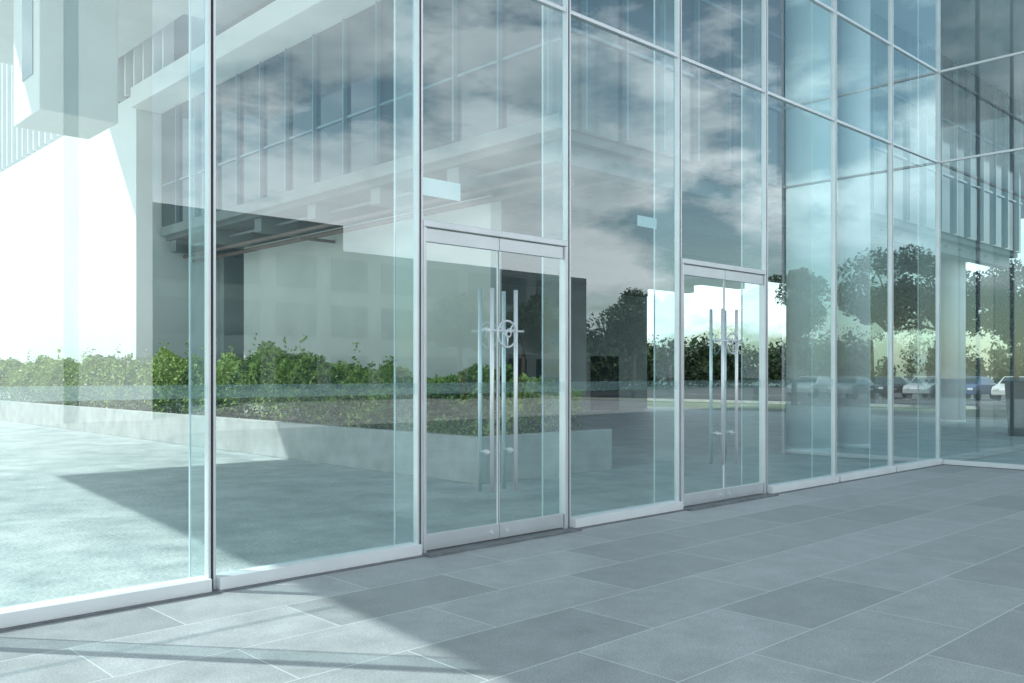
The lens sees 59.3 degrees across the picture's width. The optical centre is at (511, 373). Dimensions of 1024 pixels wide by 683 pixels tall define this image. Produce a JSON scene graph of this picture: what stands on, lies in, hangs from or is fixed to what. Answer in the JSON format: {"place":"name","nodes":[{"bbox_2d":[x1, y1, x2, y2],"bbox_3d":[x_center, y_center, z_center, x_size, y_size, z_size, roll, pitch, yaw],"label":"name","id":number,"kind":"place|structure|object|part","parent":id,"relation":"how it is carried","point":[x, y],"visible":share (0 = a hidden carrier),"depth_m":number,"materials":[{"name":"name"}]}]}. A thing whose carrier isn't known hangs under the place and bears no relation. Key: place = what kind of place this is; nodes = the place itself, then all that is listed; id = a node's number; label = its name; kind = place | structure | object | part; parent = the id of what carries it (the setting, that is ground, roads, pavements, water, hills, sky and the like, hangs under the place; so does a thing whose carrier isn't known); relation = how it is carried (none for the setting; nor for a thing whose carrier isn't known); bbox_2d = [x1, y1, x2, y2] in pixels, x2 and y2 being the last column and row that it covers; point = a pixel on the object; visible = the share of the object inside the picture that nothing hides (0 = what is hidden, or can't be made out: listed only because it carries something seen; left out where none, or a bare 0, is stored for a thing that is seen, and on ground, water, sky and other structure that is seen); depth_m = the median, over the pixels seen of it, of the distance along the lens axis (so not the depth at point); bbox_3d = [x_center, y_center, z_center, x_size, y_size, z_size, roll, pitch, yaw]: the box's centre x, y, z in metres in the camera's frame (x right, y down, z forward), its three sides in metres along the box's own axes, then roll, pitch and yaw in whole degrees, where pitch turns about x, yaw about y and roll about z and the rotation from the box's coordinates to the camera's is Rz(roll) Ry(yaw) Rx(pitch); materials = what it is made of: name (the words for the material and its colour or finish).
{"place":"outdoors","nodes":[
{"label":"outdoors","id":0,"kind":"place"},
{"bbox_2d":[497,251,497,522],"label":"door leaf edges","id":1,"kind":"object","parent":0,"point":[497,389],"depth_m":8.64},
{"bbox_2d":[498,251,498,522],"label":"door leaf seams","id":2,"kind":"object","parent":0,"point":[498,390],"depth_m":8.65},
{"bbox_2d":[0,465,1023,682],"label":"plaza paving","id":3,"kind":"structure","parent":0,"point":[915,576],"depth_m":6.06,"materials":[{"name":"stone"}]},
{"bbox_2d":[0,458,942,628],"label":"sill","id":4,"kind":"structure","parent":3,"relation":"on","point":[17,615],"depth_m":6.94,"materials":[{"name":"white metal"}]},
{"bbox_3d":[0.434,-3.910,9.453,19.300,10.980,0.300,0,0,-44],"label":"glass","id":5,"kind":"object","parent":4,"relation":"on","visible":0},
{"bbox_2d":[211,0,568,588],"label":"gaskets","id":6,"kind":"object","parent":5,"relation":"attached to","point":[419,280],"visible":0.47,"depth_m":6.64,"materials":[{"name":"rubber"}]},
{"bbox_2d":[427,228,562,549],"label":"door rails","id":7,"kind":"object","parent":5,"relation":"attached to","point":[443,539],"depth_m":8.57,"materials":[{"name":"silver metal"}]},
{"bbox_2d":[478,288,517,492],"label":"pull handles","id":8,"kind":"object","parent":5,"relation":"attached to","point":[491,451],"visible":0.86,"depth_m":8.59,"materials":[{"name":"silver metal"}]},
{"bbox_2d":[489,320,523,347],"bbox_3d":[-0.042,-0.380,8.553,0.440,0.272,0.043,0,0,-44],"label":"ring lock","id":9,"kind":"object","parent":8,"relation":"attached to","point":[507,334],"visible":1,"depth_m":8.54,"materials":[{"name":"metal"}]},
{"bbox_2d":[189,0,918,577],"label":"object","id":10,"kind":"object","parent":5,"relation":"attached to","point":[543,262],"visible":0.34,"depth_m":9.57,"materials":[{"name":"paint"}]},
{"bbox_2d":[684,264,762,505],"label":"door rails","id":11,"kind":"object","parent":5,"relation":"attached to","point":[700,497],"depth_m":11.25,"materials":[{"name":"silver metal"}]},
{"bbox_2d":[723,280,724,487],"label":"door leaf edges","id":12,"kind":"object","parent":11,"relation":"attached to","point":[724,382],"depth_m":11.31,"materials":[{"name":"silver metal"}]},
{"bbox_2d":[709,308,737,464],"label":"pull handles","id":13,"kind":"object","parent":5,"relation":"attached to","point":[711,432],"visible":0.81,"depth_m":11.26,"materials":[{"name":"silver metal"}]},
{"bbox_2d":[722,333,742,353],"bbox_3d":[2.755,-0.380,11.213,0.440,0.272,0.043,0,0,-44],"label":"ring lock","id":14,"kind":"object","parent":13,"relation":"attached to","point":[733,342],"visible":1,"depth_m":11.20,"materials":[{"name":"metal"}]},
{"bbox_2d":[0,464,944,631],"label":"sill base","id":15,"kind":"object","parent":3,"relation":"on","point":[215,591],"visible":0.44,"depth_m":7.66,"materials":[{"name":"grey metal"}]},
{"bbox_2d":[423,219,567,552],"bbox_3d":[-0.135,0.115,8.650,1.868,2.970,0.096,0,0,-44],"label":"door frame","id":16,"kind":"structure","parent":3,"relation":"on","point":[563,382],"depth_m":9.24,"materials":[{"name":"silver metal"}]},
{"bbox_2d":[426,528,581,557],"bbox_3d":[-0.020,1.593,8.530,1.970,0.034,0.068,0,0,-44],"label":"threshold","id":17,"kind":"object","parent":3,"relation":"on","point":[475,547],"visible":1,"depth_m":8.42,"materials":[{"name":"metal"}]},
{"bbox_2d":[205,0,940,588],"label":"mullions","id":18,"kind":"object","parent":3,"relation":"on","point":[567,226],"visible":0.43,"depth_m":10.61,"materials":[{"name":"metal"}]},
{"bbox_2d":[531,0,1023,163],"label":"transoms","id":19,"kind":"object","parent":18,"relation":"attached to","point":[581,17],"visible":1,"depth_m":12.97,"materials":[{"name":"metal"}]},
{"bbox_2d":[682,258,765,507],"bbox_3d":[2.662,0.115,11.311,1.868,2.970,0.096,0,0,-44],"label":"door frame","id":20,"kind":"structure","parent":3,"relation":"on","point":[762,382],"depth_m":11.91,"materials":[{"name":"silver metal"}]},
{"bbox_2d":[686,493,778,510],"bbox_3d":[2.776,1.593,11.191,1.970,0.034,0.068,0,0,-44],"label":"threshold","id":21,"kind":"object","parent":3,"relation":"on","point":[730,502],"visible":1,"depth_m":11.10,"materials":[{"name":"metal"}]},
{"bbox_2d":[943,459,1023,469],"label":"return sill","id":22,"kind":"structure","parent":3,"relation":"on","point":[985,464],"depth_m":15.37,"materials":[{"name":"silver metal"}]},
{"bbox_2d":[0,408,1023,607],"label":"lobby floor","id":23,"kind":"structure","parent":0,"point":[82,513],"depth_m":12.25,"materials":[{"name":"white tile"}]},
{"bbox_2d":[0,398,611,483],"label":"concrete planter","id":24,"kind":"object","parent":23,"relation":"on","point":[451,457],"visible":0.65,"depth_m":15.75,"materials":[{"name":"concrete"}]},
{"bbox_2d":[0,332,584,434],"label":"hedge","id":25,"kind":"object","parent":24,"relation":"in","point":[341,387],"visible":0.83,"depth_m":18.07,"materials":[{"name":"green plant"}]},
{"bbox_2d":[305,398,537,435],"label":"shrubs","id":26,"kind":"object","parent":24,"relation":"on","point":[445,425],"visible":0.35,"depth_m":14.83,"materials":[{"name":"green plant"}]},
{"bbox_2d":[0,0,1021,417],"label":"office wing","id":27,"kind":"structure","parent":23,"relation":"on","point":[94,242],"depth_m":22.90,"materials":[{"name":"white paint"}]},
{"bbox_2d":[0,0,1023,218],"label":"storeys","id":28,"kind":"object","parent":27,"relation":"on","point":[972,31],"visible":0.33,"depth_m":24.30,"materials":[{"name":"white paint"}]},
{"bbox_2d":[14,0,117,138],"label":"white projecting box","id":29,"kind":"object","parent":28,"relation":"attached to","point":[69,87],"visible":1,"depth_m":18.61,"materials":[{"name":"white paint"}]},
{"bbox_2d":[22,0,32,81],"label":"box window","id":30,"kind":"structure","parent":29,"relation":"attached to","point":[27,38],"depth_m":18.51,"materials":[{"name":"clear glass"}]},
{"bbox_2d":[509,354,618,409],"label":"back wall doors","id":31,"kind":"structure","parent":27,"relation":"in","point":[604,369],"depth_m":40.09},
{"bbox_2d":[786,0,830,453],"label":"round column","id":32,"kind":"structure","parent":23,"relation":"on","point":[798,235],"depth_m":18.14,"materials":[{"name":"paint"}]},
{"bbox_2d":[837,232,837,431],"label":"round column","id":33,"kind":"structure","parent":23,"relation":"on","point":[837,331],"depth_m":24.83,"materials":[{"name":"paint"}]},
{"bbox_2d":[837,0,870,448],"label":"round column","id":34,"kind":"structure","parent":23,"relation":"on","point":[853,247],"depth_m":19.31,"materials":[{"name":"paint"}]},
{"bbox_2d":[935,255,965,422],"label":"round column","id":35,"kind":"structure","parent":23,"relation":"on","point":[953,340],"depth_m":29.35,"materials":[{"name":"paint"}]},
{"bbox_2d":[1002,381,1023,436],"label":"black planter box","id":36,"kind":"object","parent":23,"relation":"on","point":[1014,392],"visible":1,"depth_m":23.06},
{"bbox_2d":[647,385,1005,406],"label":"car park road","id":37,"kind":"structure","parent":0,"point":[751,393],"depth_m":64.21,"materials":[{"name":"grey asphalt"}]},
{"bbox_2d":[774,283,886,340],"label":"street tree","id":38,"kind":"object","parent":37,"relation":"on","point":[782,294],"visible":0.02,"depth_m":48.54,"materials":[{"name":"green plant"}]},
{"bbox_2d":[875,376,906,397],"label":"parked car","id":39,"kind":"object","parent":37,"relation":"on","point":[881,385],"visible":0.42,"depth_m":59.30,"materials":[{"name":"paint"}]},
{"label":"windows","id":40,"kind":"part","parent":39,"relation":"part of","materials":[{"name":"glass"}]},
{"bbox_2d":[903,376,934,398],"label":"parked car","id":41,"kind":"object","parent":37,"relation":"on","point":[926,386],"visible":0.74,"depth_m":57.18,"materials":[{"name":"paint"}]},
{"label":"windows","id":42,"kind":"part","parent":41,"relation":"part of","materials":[{"name":"glass"}]},
{"bbox_2d":[875,265,1007,340],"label":"street tree","id":43,"kind":"object","parent":37,"relation":"on","point":[981,292],"visible":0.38,"depth_m":44.16,"materials":[{"name":"green plant"}]},
{"bbox_2d":[966,376,994,399],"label":"parked car","id":44,"kind":"object","parent":37,"relation":"on","point":[977,387],"visible":0.48,"depth_m":55.07,"materials":[{"name":"paint"}]},
{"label":"windows","id":45,"kind":"part","parent":44,"relation":"part of","materials":[{"name":"glass"}]},
{"bbox_2d":[976,258,1023,380],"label":"street tree","id":46,"kind":"object","parent":37,"relation":"on","point":[1006,321],"visible":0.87,"depth_m":43.93,"materials":[{"name":"green plant"}]},
{"bbox_2d":[991,376,1023,400],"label":"parked car","id":47,"kind":"object","parent":37,"relation":"on","point":[997,391],"visible":0.44,"depth_m":53.14,"materials":[{"name":"paint"}]},
{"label":"windows","id":48,"kind":"part","parent":47,"relation":"part of","materials":[{"name":"glass"}]},
{"bbox_2d":[647,400,1006,417],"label":"lawn","id":49,"kind":"structure","parent":0,"point":[931,411],"depth_m":42.01,"materials":[{"name":"green plant"}]},
{"bbox_2d":[870,269,923,403],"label":"street tree","id":50,"kind":"object","parent":49,"relation":"on","point":[879,302],"visible":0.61,"depth_m":43.93,"materials":[{"name":"green plant"}]},
{"bbox_2d":[647,377,1006,419],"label":"ground","id":51,"kind":"structure","parent":0,"point":[874,414],"depth_m":39.90,"materials":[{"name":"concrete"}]},
{"bbox_2d":[647,398,1005,409],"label":"kerb","id":52,"kind":"structure","parent":51,"relation":"on","point":[876,405],"depth_m":44.63,"materials":[{"name":"concrete"}]},
{"bbox_2d":[647,332,1023,386],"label":"distant trees","id":53,"kind":"object","parent":51,"relation":"on","point":[696,364],"visible":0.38,"depth_m":112.05,"materials":[{"name":"green plant"}]},
{"bbox_2d":[647,219,1023,377],"label":"sky","id":54,"kind":"structure","parent":0,"point":[697,304],"materials":[{"name":"white"}]},
{"bbox_2d":[945,449,1023,469],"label":"lobby floor","id":55,"kind":"structure","parent":0,"point":[1014,457],"depth_m":17.03,"materials":[{"name":"grey tile"}]},
{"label":"glazing panels","id":56,"kind":"object","parent":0,"visible":0},
{"bbox_2d":[423,177,460,200],"bbox_3d":[-0.641,-1.680,8.182,0.450,0.160,0.003,0,0,-44],"label":"paper notice","id":57,"kind":"object","parent":56,"relation":"attached to","point":[442,189],"visible":1,"depth_m":8.18,"materials":[{"name":"white paper"}]},
{"bbox_2d":[637,215,656,228],"bbox_3d":[1.540,-1.730,10.256,0.350,0.120,0.003,0,0,-44],"label":"paper notice","id":58,"kind":"object","parent":56,"relation":"attached to","point":[644,221],"visible":1,"depth_m":10.25,"materials":[{"name":"white paper"}]}
]}

